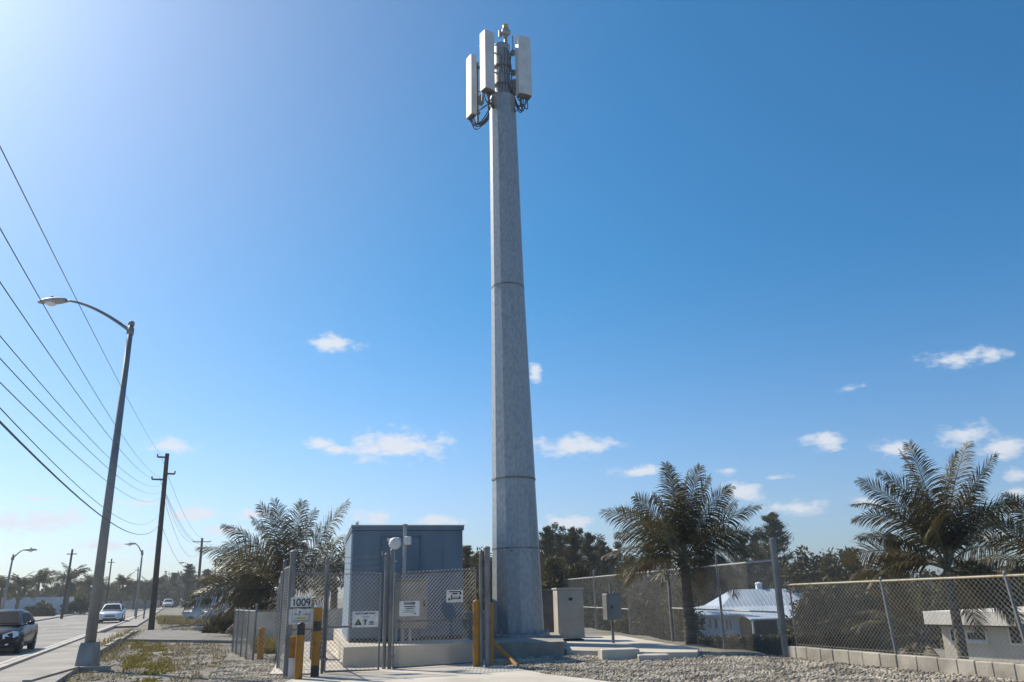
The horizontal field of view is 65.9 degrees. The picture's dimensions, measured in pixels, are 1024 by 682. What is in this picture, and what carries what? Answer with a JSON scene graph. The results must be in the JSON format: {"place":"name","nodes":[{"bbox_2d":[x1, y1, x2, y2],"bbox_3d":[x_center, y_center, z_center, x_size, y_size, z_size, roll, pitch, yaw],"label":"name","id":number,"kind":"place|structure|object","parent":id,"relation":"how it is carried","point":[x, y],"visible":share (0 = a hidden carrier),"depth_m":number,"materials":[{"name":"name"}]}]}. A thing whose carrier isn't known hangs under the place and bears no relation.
{"place":"outdoors","nodes":[
{"label":"outdoors","id":0,"kind":"place"},
{"bbox_2d":[34,612,79,619],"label":"pavement","id":1,"kind":"structure","parent":0,"point":[39,617],"depth_m":89.67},
{"bbox_2d":[1,547,36,609],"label":"street lamp","id":2,"kind":"object","parent":1,"relation":"on","point":[31,549],"visible":0.98,"depth_m":69.29,"materials":[{"name":"white"}]},
{"bbox_2d":[45,563,91,613],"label":"coconut palm","id":3,"kind":"object","parent":1,"relation":"on","point":[72,585],"visible":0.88,"depth_m":101.43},
{"bbox_2d":[0,632,126,681],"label":"sidewalk","id":4,"kind":"structure","parent":0,"point":[33,667],"depth_m":20.23,"materials":[{"name":"concrete"}]},
{"bbox_2d":[37,296,134,665],"bbox_3d":[-12.116,3.493,21.362,3.277,10.274,0.467,-3,-18,5],"label":"street lamp","id":5,"kind":"object","parent":4,"relation":"on","point":[88,654],"visible":0.93,"depth_m":20.75,"materials":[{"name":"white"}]},
{"bbox_2d":[0,608,149,664],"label":"road","id":6,"kind":"structure","parent":0,"point":[72,626],"depth_m":48.23,"materials":[{"name":"asphalt"}]},
{"bbox_2d":[0,609,37,653],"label":"car","id":7,"kind":"object","parent":6,"relation":"on","point":[18,629],"visible":0.99,"depth_m":27.15,"materials":[{"name":"black paint"}]},
{"bbox_2d":[98,603,126,622],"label":"car","id":8,"kind":"object","parent":6,"relation":"on","point":[113,612],"visible":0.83,"depth_m":62.47,"materials":[{"name":"white paint"}]},
{"bbox_2d":[117,606,165,626],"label":"sidewalk","id":9,"kind":"structure","parent":0,"point":[138,621],"depth_m":65.70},
{"bbox_2d":[105,630,284,642],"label":"side road","id":10,"kind":"structure","parent":0,"point":[187,636],"depth_m":34.43,"materials":[{"name":"concrete"}]},
{"bbox_2d":[205,656,289,681],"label":"gravel","id":11,"kind":"structure","parent":0,"point":[233,670],"depth_m":18.07,"materials":[{"name":"gravel"}]},
{"bbox_2d":[285,665,609,681],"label":"driveway","id":12,"kind":"structure","parent":0,"point":[476,674],"depth_m":16.22,"materials":[{"name":"concrete"}]},
{"bbox_2d":[287,636,295,679],"bbox_3d":[-4.601,6.685,16.522,0.140,0.950,0.140,3,-18,-14],"label":"bollard","id":13,"kind":"object","parent":12,"relation":"on","point":[292,648],"visible":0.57,"depth_m":16.48,"materials":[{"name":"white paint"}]},
{"bbox_2d":[294,622,304,678],"bbox_3d":[-4.408,6.483,16.367,0.173,1.233,0.173,-1,-18,0],"label":"bollard","id":14,"kind":"object","parent":12,"relation":"on","point":[299,652],"visible":1,"depth_m":16.32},
{"bbox_2d":[292,558,328,673],"bbox_3d":[-4.516,6.138,17.488,0.809,2.579,0.080,7,-20,-25],"label":"chain link fence","id":15,"kind":"object","parent":12,"relation":"on","point":[324,611],"visible":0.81,"depth_m":17.63,"materials":[{"name":"metal"}]},
{"bbox_2d":[288,609,312,624],"bbox_3d":[-4.595,6.000,17.177,0.510,0.310,0.010,1,-18,-8],"label":"sign","id":16,"kind":"object","parent":15,"relation":"attached to","point":[297,616],"visible":0.97,"depth_m":17.18,"materials":[{"name":"white"}]},
{"bbox_2d":[290,597,311,607],"bbox_3d":[-4.614,5.716,17.263,0.441,0.231,0.025,1,-18,-8],"label":"sign","id":17,"kind":"object","parent":15,"relation":"attached to","point":[300,602],"visible":1,"depth_m":17.26,"materials":[{"name":"white"}]},
{"bbox_2d":[322,571,381,672],"bbox_3d":[-3.558,6.279,17.721,1.280,2.123,0.108,3,-18,-12],"label":"gate leaf","id":18,"kind":"object","parent":15,"relation":"attached to","point":[325,658],"visible":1,"depth_m":17.67,"materials":[{"name":"metal"}]},
{"bbox_2d":[352,611,378,627],"bbox_3d":[-3.295,6.251,17.733,0.576,0.337,0.010,3,-18,-12],"label":"sign","id":19,"kind":"object","parent":18,"relation":"attached to","point":[364,618],"visible":1,"depth_m":17.73,"materials":[{"name":"white"}]},
{"bbox_2d":[310,604,321,676],"bbox_3d":[-4.183,6.460,16.873,0.184,1.578,0.184,-1,-18,0],"label":"bollard","id":20,"kind":"object","parent":12,"relation":"on","point":[316,642],"visible":1,"depth_m":16.82,"materials":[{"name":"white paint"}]},
{"bbox_2d":[473,600,479,666],"bbox_3d":[-0.833,6.895,18.479,0.173,1.603,0.173,-1,-18,0],"label":"bollard","id":21,"kind":"object","parent":12,"relation":"on","point":[476,649],"visible":0.88,"depth_m":18.41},
{"bbox_2d":[490,602,493,665],"bbox_3d":[-0.520,6.967,18.616,0.173,1.537,0.173,-1,-18,0],"label":"bollard","id":22,"kind":"object","parent":12,"relation":"on","point":[492,639],"visible":0.36,"depth_m":18.56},
{"bbox_2d":[466,23,549,637],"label":"monopole tower","id":23,"kind":"structure","parent":0,"point":[517,602],"depth_m":26.90,"materials":[{"name":"metal"}]},
{"bbox_2d":[0,0,1023,598],"label":"sky","id":24,"kind":"structure","parent":0,"point":[773,247],"materials":[{"name":"blue"}]},
{"bbox_2d":[65,590,989,681],"bbox_3d":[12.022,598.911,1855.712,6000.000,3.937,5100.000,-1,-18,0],"label":"ground","id":25,"kind":"structure","parent":0,"point":[177,611],"depth_m":23.13,"materials":[{"name":"gravel"}]},
{"bbox_2d":[0,575,22,609],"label":"coconut palm","id":26,"kind":"object","parent":25,"relation":"on","point":[11,586],"visible":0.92,"depth_m":88.00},
{"bbox_2d":[4,571,39,608],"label":"coconut palm","id":27,"kind":"object","parent":25,"relation":"on","point":[24,583],"visible":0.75,"depth_m":95.42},
{"bbox_2d":[1,597,73,613],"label":"boundary wall","id":28,"kind":"structure","parent":25,"relation":"on","point":[56,602],"depth_m":100.89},
{"bbox_2d":[23,600,56,616],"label":"bush","id":29,"kind":"object","parent":25,"relation":"on","point":[43,608],"visible":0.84,"depth_m":91.89,"materials":[{"name":"green plant"}]},
{"bbox_2d":[21,568,60,596],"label":"coconut palm","id":30,"kind":"object","parent":25,"relation":"on","point":[42,576],"visible":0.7,"depth_m":103.74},
{"bbox_2d":[60,549,76,618],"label":"utility pole","id":31,"kind":"object","parent":25,"relation":"on","point":[65,591],"visible":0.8,"depth_m":80.45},
{"bbox_2d":[59,595,89,613],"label":"bush","id":32,"kind":"object","parent":25,"relation":"on","point":[78,604],"visible":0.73,"depth_m":102.50,"materials":[{"name":"green plant"}]},
{"bbox_2d":[0,607,156,669],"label":"road kerb","id":33,"kind":"structure","parent":25,"relation":"on","point":[19,660],"depth_m":26.68,"materials":[{"name":"concrete"}]},
{"bbox_2d":[22,630,137,681],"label":"retaining kerb","id":34,"kind":"structure","parent":25,"relation":"on","point":[95,668],"depth_m":19.20,"materials":[{"name":"concrete"}]},
{"bbox_2d":[70,573,105,608],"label":"coconut palm","id":35,"kind":"object","parent":25,"relation":"on","point":[89,580],"visible":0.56,"depth_m":112.69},
{"bbox_2d":[105,572,137,603],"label":"coconut palm","id":36,"kind":"object","parent":25,"relation":"on","point":[126,581],"visible":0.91,"depth_m":122.35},
{"bbox_2d":[100,629,144,662],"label":"grass","id":37,"kind":"structure","parent":25,"relation":"on","point":[118,647],"depth_m":27.30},
{"bbox_2d":[102,600,159,608],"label":"boundary wall","id":38,"kind":"structure","parent":25,"relation":"on","point":[127,604],"depth_m":133.85,"materials":[{"name":"concrete"}]},
{"bbox_2d":[2,570,267,606],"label":"wood","id":39,"kind":"object","parent":25,"relation":"on","point":[166,594],"visible":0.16,"depth_m":153.48,"materials":[{"name":"green plant"}]},
{"bbox_2d":[61,641,229,681],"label":"grass","id":40,"kind":"structure","parent":25,"relation":"on","point":[177,665],"depth_m":21.71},
{"bbox_2d":[132,576,162,609],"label":"coconut palm","id":41,"kind":"object","parent":25,"relation":"on","point":[147,583],"visible":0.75,"depth_m":124.08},
{"bbox_2d":[121,640,174,681],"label":"grass","id":42,"kind":"structure","parent":25,"relation":"on","point":[135,664],"depth_m":21.14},
{"bbox_2d":[64,642,231,681],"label":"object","id":43,"kind":"object","parent":25,"relation":"on","point":[156,658],"visible":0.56,"depth_m":22.27,"materials":[{"name":"gravel"}]},
{"bbox_2d":[148,453,175,629],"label":"utility pole","id":44,"kind":"object","parent":25,"relation":"on","point":[152,614],"visible":0.97,"depth_m":48.54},
{"bbox_2d":[0,282,148,476],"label":"overhead wire","id":45,"kind":"object","parent":44,"relation":"attached to","point":[55,362],"visible":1,"depth_m":10.42,"materials":[{"name":"grey"}]},
{"bbox_2d":[0,228,152,472],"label":"overhead wire","id":46,"kind":"object","parent":44,"relation":"attached to","point":[54,324],"visible":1,"depth_m":10.50,"materials":[{"name":"grey"}]},
{"bbox_2d":[0,146,153,444],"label":"overhead wire","id":47,"kind":"object","parent":44,"relation":"attached to","point":[56,259],"visible":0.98,"depth_m":10.19,"materials":[{"name":"grey"}]},
{"bbox_2d":[0,421,160,534],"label":"overhead wire","id":48,"kind":"object","parent":44,"relation":"attached to","point":[29,451],"visible":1,"depth_m":9.60,"materials":[{"name":"grey"}]},
{"bbox_2d":[161,618,203,630],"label":"earth mound","id":49,"kind":"object","parent":25,"relation":"on","point":[177,627],"visible":0.12,"depth_m":45.00,"materials":[{"name":"soil"}]},
{"bbox_2d":[155,614,213,624],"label":"grass","id":50,"kind":"structure","parent":49,"relation":"on","point":[172,619],"depth_m":44.93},
{"bbox_2d":[170,564,201,607],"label":"casuarina tree","id":51,"kind":"object","parent":25,"relation":"on","point":[187,577],"visible":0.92,"depth_m":143.37,"materials":[{"name":"green plant"}]},
{"bbox_2d":[182,597,268,619],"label":"bush","id":52,"kind":"object","parent":25,"relation":"on","point":[189,614],"visible":0.16,"depth_m":47.50,"materials":[{"name":"plant"}]},
{"bbox_2d":[212,604,272,633],"bbox_3d":[-12.158,13.376,37.684,4.407,1.861,1.968,-1,-18,0],"label":"bush","id":53,"kind":"object","parent":25,"relation":"on","point":[227,624],"visible":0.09,"depth_m":37.30,"materials":[{"name":"green plant"}]},
{"bbox_2d":[257,627,264,659],"bbox_3d":[-7.000,8.489,22.007,0.184,0.961,0.184,-1,-18,0],"label":"bollard","id":54,"kind":"object","parent":25,"relation":"on","point":[261,639],"visible":0.85,"depth_m":21.96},
{"bbox_2d":[248,636,282,652],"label":"grass","id":55,"kind":"structure","parent":25,"relation":"on","point":[270,643],"depth_m":24.84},
{"bbox_2d":[180,497,351,635],"bbox_3d":[-10.939,10.485,35.866,7.490,6.734,6.279,-1,-18,0],"label":"coconut palm","id":56,"kind":"object","parent":25,"relation":"on","point":[254,591],"visible":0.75,"depth_m":35.26,"materials":[{"name":"green plant"}]},
{"bbox_2d":[231,604,336,660],"bbox_3d":[-7.529,8.512,23.084,5.289,1.595,1.850,-16,-23,38],"label":"chain link fence","id":57,"kind":"object","parent":25,"relation":"on","point":[247,632],"visible":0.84,"depth_m":22.65,"materials":[{"name":"metal"}]},
{"bbox_2d":[283,550,296,676],"bbox_3d":[-4.885,6.014,17.356,0.161,2.749,0.161,-1,-18,0],"label":"gate post","id":58,"kind":"object","parent":25,"relation":"on","point":[291,584],"visible":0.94,"depth_m":17.36,"materials":[{"name":"metal"}]},
{"bbox_2d":[246,608,342,640],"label":"boundary wall","id":59,"kind":"structure","parent":25,"relation":"on","point":[261,616],"depth_m":30.73,"materials":[{"name":"concrete"}]},
{"bbox_2d":[296,522,358,608],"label":"coconut palm","id":60,"kind":"object","parent":25,"relation":"on","point":[336,591],"visible":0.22,"depth_m":40.22,"materials":[{"name":"green plant"}]},
{"bbox_2d":[270,640,484,674],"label":"concrete yard","id":61,"kind":"structure","parent":25,"relation":"on","point":[334,660],"depth_m":18.84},
{"bbox_2d":[274,560,289,671],"bbox_3d":[-6.926,8.095,23.516,0.197,2.630,13.632,4,-19,-16],"label":"chain link fence","id":62,"kind":"object","parent":61,"relation":"on","point":[280,630],"visible":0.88,"depth_m":19.14,"materials":[{"name":"metal"}]},
{"bbox_2d":[387,548,393,668],"bbox_3d":[-2.837,6.300,18.462,0.104,2.803,0.104,-1,-18,0],"label":"gate post","id":63,"kind":"object","parent":61,"relation":"on","point":[390,609],"visible":0.9,"depth_m":18.44,"materials":[{"name":"metal"}]},
{"bbox_2d":[333,628,472,667],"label":"shelter slab","id":64,"kind":"structure","parent":61,"relation":"on","point":[369,654],"depth_m":19.16,"materials":[{"name":"concrete"}]},
{"bbox_2d":[389,537,400,630],"bbox_3d":[-3.014,6.333,20.115,0.309,2.596,0.275,3,-18,-13],"label":"round lamp","id":65,"kind":"object","parent":64,"relation":"on","point":[394,543],"visible":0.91,"depth_m":20.35,"materials":[{"name":"white paint"}]},
{"bbox_2d":[342,525,464,642],"bbox_3d":[-3.427,7.322,23.850,3.130,3.012,5.375,3,-18,-13],"label":"equipment shelter","id":66,"kind":"object","parent":64,"relation":"on","point":[431,548],"visible":0.66,"depth_m":21.57,"materials":[{"name":"blue paint"}]},
{"bbox_2d":[380,538,418,638],"bbox_3d":[-3.045,6.671,21.351,1.025,2.590,0.070,3,-18,-13],"label":"door","id":67,"kind":"structure","parent":66,"relation":"in","point":[412,557],"depth_m":21.55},
{"bbox_2d":[397,524,411,642],"bbox_3d":[-2.853,6.303,20.637,0.397,2.966,0.206,-1,-18,0],"label":"conduit mast","id":68,"kind":"object","parent":64,"relation":"on","point":[407,540],"visible":0.69,"depth_m":20.85,"materials":[{"name":"metal"}]},
{"bbox_2d":[394,578,428,642],"bbox_3d":[-2.636,6.948,20.344,0.986,1.570,0.364,1,-18,-6],"label":"switch panel","id":69,"kind":"object","parent":64,"relation":"on","point":[410,595],"visible":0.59,"depth_m":20.30,"materials":[{"name":"black"}]},
{"bbox_2d":[395,582,425,626],"bbox_3d":[-2.638,6.748,20.248,0.826,1.089,0.060,1,-18,-6],"label":"door","id":70,"kind":"structure","parent":69,"relation":"in","point":[408,584],"depth_m":20.30,"materials":[{"name":"black"}]},
{"bbox_2d":[391,568,476,668],"bbox_3d":[-1.803,6.527,18.725,2.259,2.200,0.123,9,-20,-29],"label":"gate leaf","id":71,"kind":"object","parent":61,"relation":"on","point":[394,587],"visible":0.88,"depth_m":18.65,"materials":[{"name":"metal"}]},
{"bbox_2d":[399,601,419,615],"bbox_3d":[-2.391,6.242,18.414,0.506,0.330,0.010,9,-20,-29],"label":"sign","id":72,"kind":"object","parent":71,"relation":"attached to","point":[408,608],"visible":1,"depth_m":18.41,"materials":[{"name":"white"}]},
{"bbox_2d":[446,590,462,602],"bbox_3d":[-1.380,6.164,19.070,0.445,0.283,0.010,9,-20,-29],"label":"sign","id":73,"kind":"object","parent":71,"relation":"attached to","point":[454,595],"visible":1,"depth_m":19.07,"materials":[{"name":"white"}]},
{"bbox_2d":[382,553,388,668],"bbox_3d":[-2.968,6.356,18.475,0.104,2.708,0.104,-1,-18,0],"label":"gate post","id":74,"kind":"object","parent":25,"relation":"on","point":[385,612],"visible":0.9,"depth_m":18.44,"materials":[{"name":"metal"}]},
{"bbox_2d":[463,544,477,610],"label":"casuarina tree","id":75,"kind":"object","parent":25,"relation":"on","point":[467,550],"visible":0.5,"depth_m":57.48,"materials":[{"name":"green plant"}]},
{"bbox_2d":[463,611,484,639],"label":"block wall","id":76,"kind":"structure","parent":25,"relation":"on","point":[467,626],"depth_m":23.50,"materials":[{"name":"concrete"}]},
{"bbox_2d":[479,552,482,666],"bbox_3d":[-0.734,6.368,18.622,0.092,2.690,0.092,-1,-18,0],"label":"gate post","id":77,"kind":"object","parent":25,"relation":"on","point":[480,611],"visible":0.9,"depth_m":18.59,"materials":[{"name":"metal"}]},
{"bbox_2d":[484,546,490,666],"bbox_3d":[-0.576,6.290,18.608,0.161,2.824,0.161,-1,-18,0],"label":"gate post","id":78,"kind":"object","parent":25,"relation":"on","point":[487,607],"visible":0.9,"depth_m":18.55,"materials":[{"name":"metal"}]},
{"bbox_2d":[483,632,564,657],"bbox_3d":[0.238,9.198,23.850,2.640,0.460,5.400,-1,-18,0],"label":"concrete pad","id":79,"kind":"object","parent":25,"relation":"on","point":[552,643],"visible":0.5,"depth_m":21.33,"materials":[{"name":"concrete"}]},
{"bbox_2d":[538,525,567,575],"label":"casuarina tree","id":80,"kind":"object","parent":25,"relation":"on","point":[548,543],"visible":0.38,"depth_m":65.71,"materials":[{"name":"green plant"}]},
{"bbox_2d":[558,526,597,587],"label":"casuarina tree","id":81,"kind":"object","parent":25,"relation":"on","point":[572,537],"visible":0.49,"depth_m":67.44,"materials":[{"name":"green plant"}]},
{"bbox_2d":[579,531,615,586],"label":"casuarina tree","id":82,"kind":"object","parent":25,"relation":"on","point":[588,549],"visible":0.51,"depth_m":69.36,"materials":[{"name":"green plant"}]},
{"bbox_2d":[591,602,626,630],"bbox_3d":[5.257,13.915,38.620,2.952,2.253,1.999,-1,-18,0],"label":"bush","id":83,"kind":"object","parent":25,"relation":"on","point":[601,622],"visible":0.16,"depth_m":38.50,"materials":[{"name":"green plant"}]},
{"bbox_2d":[463,522,760,641],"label":"scrub belt","id":84,"kind":"object","parent":25,"relation":"on","point":[554,580],"visible":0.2,"depth_m":45.38,"materials":[{"name":"green plant"}]},
{"bbox_2d":[594,539,629,592],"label":"casuarina tree","id":85,"kind":"object","parent":25,"relation":"on","point":[606,568],"visible":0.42,"depth_m":72.88,"materials":[{"name":"green plant"}]},
{"bbox_2d":[564,635,699,657],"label":"concrete slab","id":86,"kind":"structure","parent":25,"relation":"on","point":[589,645],"depth_m":22.28,"materials":[{"name":"concrete"}]},
{"bbox_2d":[552,588,584,640],"bbox_3d":[1.870,9.019,26.081,0.933,1.644,0.860,1,-18,-8],"label":"equipment cabinet","id":87,"kind":"object","parent":86,"relation":"on","point":[568,606],"visible":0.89,"depth_m":25.73,"materials":[{"name":"grey"}]},
{"bbox_2d":[602,583,621,642],"bbox_3d":[3.061,8.497,23.978,0.500,2.166,0.371,6,-19,-21],"label":"meter box","id":88,"kind":"object","parent":86,"relation":"on","point":[611,603],"visible":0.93,"depth_m":23.98,"materials":[{"name":"metal"}]},
{"bbox_2d":[609,595,621,617],"bbox_3d":[3.129,8.073,23.970,0.400,0.651,0.020,6,-19,-21],"label":"door","id":89,"kind":"structure","parent":88,"relation":"in","point":[615,601],"depth_m":23.96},
{"bbox_2d":[614,596,665,638],"bbox_3d":[5.384,12.072,33.881,2.366,2.239,1.820,-1,-18,0],"label":"bush","id":90,"kind":"object","parent":25,"relation":"on","point":[626,621],"visible":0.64,"depth_m":33.53,"materials":[{"name":"green plant"}]},
{"bbox_2d":[563,538,787,656],"bbox_3d":[4.205,11.481,34.469,0.193,3.455,31.710,2,-18,-9],"label":"chain link fence","id":91,"kind":"object","parent":25,"relation":"on","point":[780,612],"visible":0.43,"depth_m":23.33,"materials":[{"name":"metal"}]},
{"bbox_2d":[599,461,768,644],"bbox_3d":[5.720,6.878,25.838,5.986,5.984,4.060,-1,-18,0],"label":"coconut palm","id":92,"kind":"object","parent":25,"relation":"on","point":[668,532],"visible":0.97,"depth_m":25.71,"materials":[{"name":"green plant"}]},
{"bbox_2d":[726,539,763,589],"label":"casuarina tree","id":93,"kind":"object","parent":25,"relation":"on","point":[746,568],"visible":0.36,"depth_m":102.96,"materials":[{"name":"green plant"}]},
{"bbox_2d":[695,582,806,636],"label":"house","id":94,"kind":"structure","parent":25,"relation":"on","point":[786,601],"depth_m":80.09,"materials":[{"name":"white metal"}]},
{"bbox_2d":[494,651,1023,681],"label":"gravel","id":95,"kind":"structure","parent":25,"relation":"on","point":[684,670],"depth_m":16.39,"materials":[{"name":"gravel"}]},
{"bbox_2d":[598,647,639,659],"bbox_3d":[2.685,7.903,19.871,0.950,0.300,0.600,0,-18,-4],"label":"concrete block","id":96,"kind":"object","parent":95,"relation":"on","point":[617,653],"depth_m":19.61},
{"bbox_2d":[637,653,668,660],"bbox_3d":[3.473,7.809,19.465,0.750,0.160,0.500,-2,-18,3],"label":"concrete block","id":97,"kind":"object","parent":95,"relation":"on","point":[655,656],"depth_m":19.24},
{"bbox_2d":[739,511,796,588],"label":"casuarina tree","id":98,"kind":"object","parent":25,"relation":"on","point":[773,528],"visible":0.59,"depth_m":100.55,"materials":[{"name":"green plant"}]},
{"bbox_2d":[697,632,842,654],"bbox_3d":[8.329,9.861,25.657,4.848,0.743,1.125,-1,-18,0],"label":"hedge","id":99,"kind":"object","parent":25,"relation":"on","point":[729,644],"visible":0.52,"depth_m":25.23,"materials":[{"name":"green plant"}]},
{"bbox_2d":[803,626,877,649],"bbox_3d":[9.332,9.201,22.723,2.450,1.952,1.921,-1,-18,0],"label":"bush","id":100,"kind":"object","parent":25,"relation":"on","point":[839,642],"visible":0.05,"depth_m":22.61,"materials":[{"name":"green plant"}]},
{"bbox_2d":[676,544,1023,648],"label":"dense wood","id":101,"kind":"object","parent":25,"relation":"on","point":[826,568],"visible":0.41,"depth_m":72.17,"materials":[{"name":"green plant"}]},
{"bbox_2d":[844,634,899,653],"bbox_3d":[9.935,9.045,21.619,2.028,1.919,1.655,-1,-18,0],"label":"bush","id":102,"kind":"object","parent":25,"relation":"on","point":[866,640],"visible":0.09,"depth_m":21.80,"materials":[{"name":"green plant"}]},
{"bbox_2d":[851,575,938,656],"bbox_3d":[9.631,7.140,19.505,2.068,2.682,1.882,-1,-18,0],"label":"shrub","id":103,"kind":"object","parent":25,"relation":"on","point":[914,630],"visible":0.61,"depth_m":19.55,"materials":[{"name":"green plant"}]},
{"bbox_2d":[875,533,932,653],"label":"casuarina tree","id":104,"kind":"object","parent":25,"relation":"on","point":[902,588],"visible":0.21,"depth_m":56.72,"materials":[{"name":"green plant"}]},
{"bbox_2d":[787,646,1023,680],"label":"block kerb","id":105,"kind":"structure","parent":25,"relation":"on","point":[1003,670],"depth_m":15.77,"materials":[{"name":"concrete"}]},
{"bbox_2d":[783,571,1023,662],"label":"chain link fence","id":106,"kind":"object","parent":105,"relation":"on","point":[1005,575],"visible":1,"depth_m":16.16,"materials":[{"name":"metal"}]},
{"bbox_2d":[838,439,1023,658],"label":"coconut palm","id":107,"kind":"object","parent":25,"relation":"on","point":[937,535],"visible":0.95,"depth_m":21.16,"materials":[{"name":"green plant"}]},
{"bbox_2d":[923,607,1023,663],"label":"outbuilding","id":108,"kind":"structure","parent":25,"relation":"on","point":[947,637],"depth_m":30.28,"materials":[{"name":"beige paint"}]},
{"bbox_2d":[965,630,989,643],"bbox_3d":[17.996,11.476,30.610,0.160,0.465,0.908,10,-21,-30],"label":"window","id":109,"kind":"structure","parent":108,"relation":"in","point":[971,632],"depth_m":30.63,"materials":[{"name":"grey"}]},
{"bbox_2d":[964,491,1023,611],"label":"coconut palm","id":110,"kind":"object","parent":25,"relation":"on","point":[1019,547],"visible":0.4,"depth_m":22.09,"materials":[{"name":"green plant"}]},
{"bbox_2d":[542,589,553,632],"bbox_3d":[1.187,9.834,28.328,1.000,1.752,0.830,-1,-18,0],"label":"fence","id":111,"kind":"object","parent":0,"point":[548,609],"visible":0.11,"depth_m":27.99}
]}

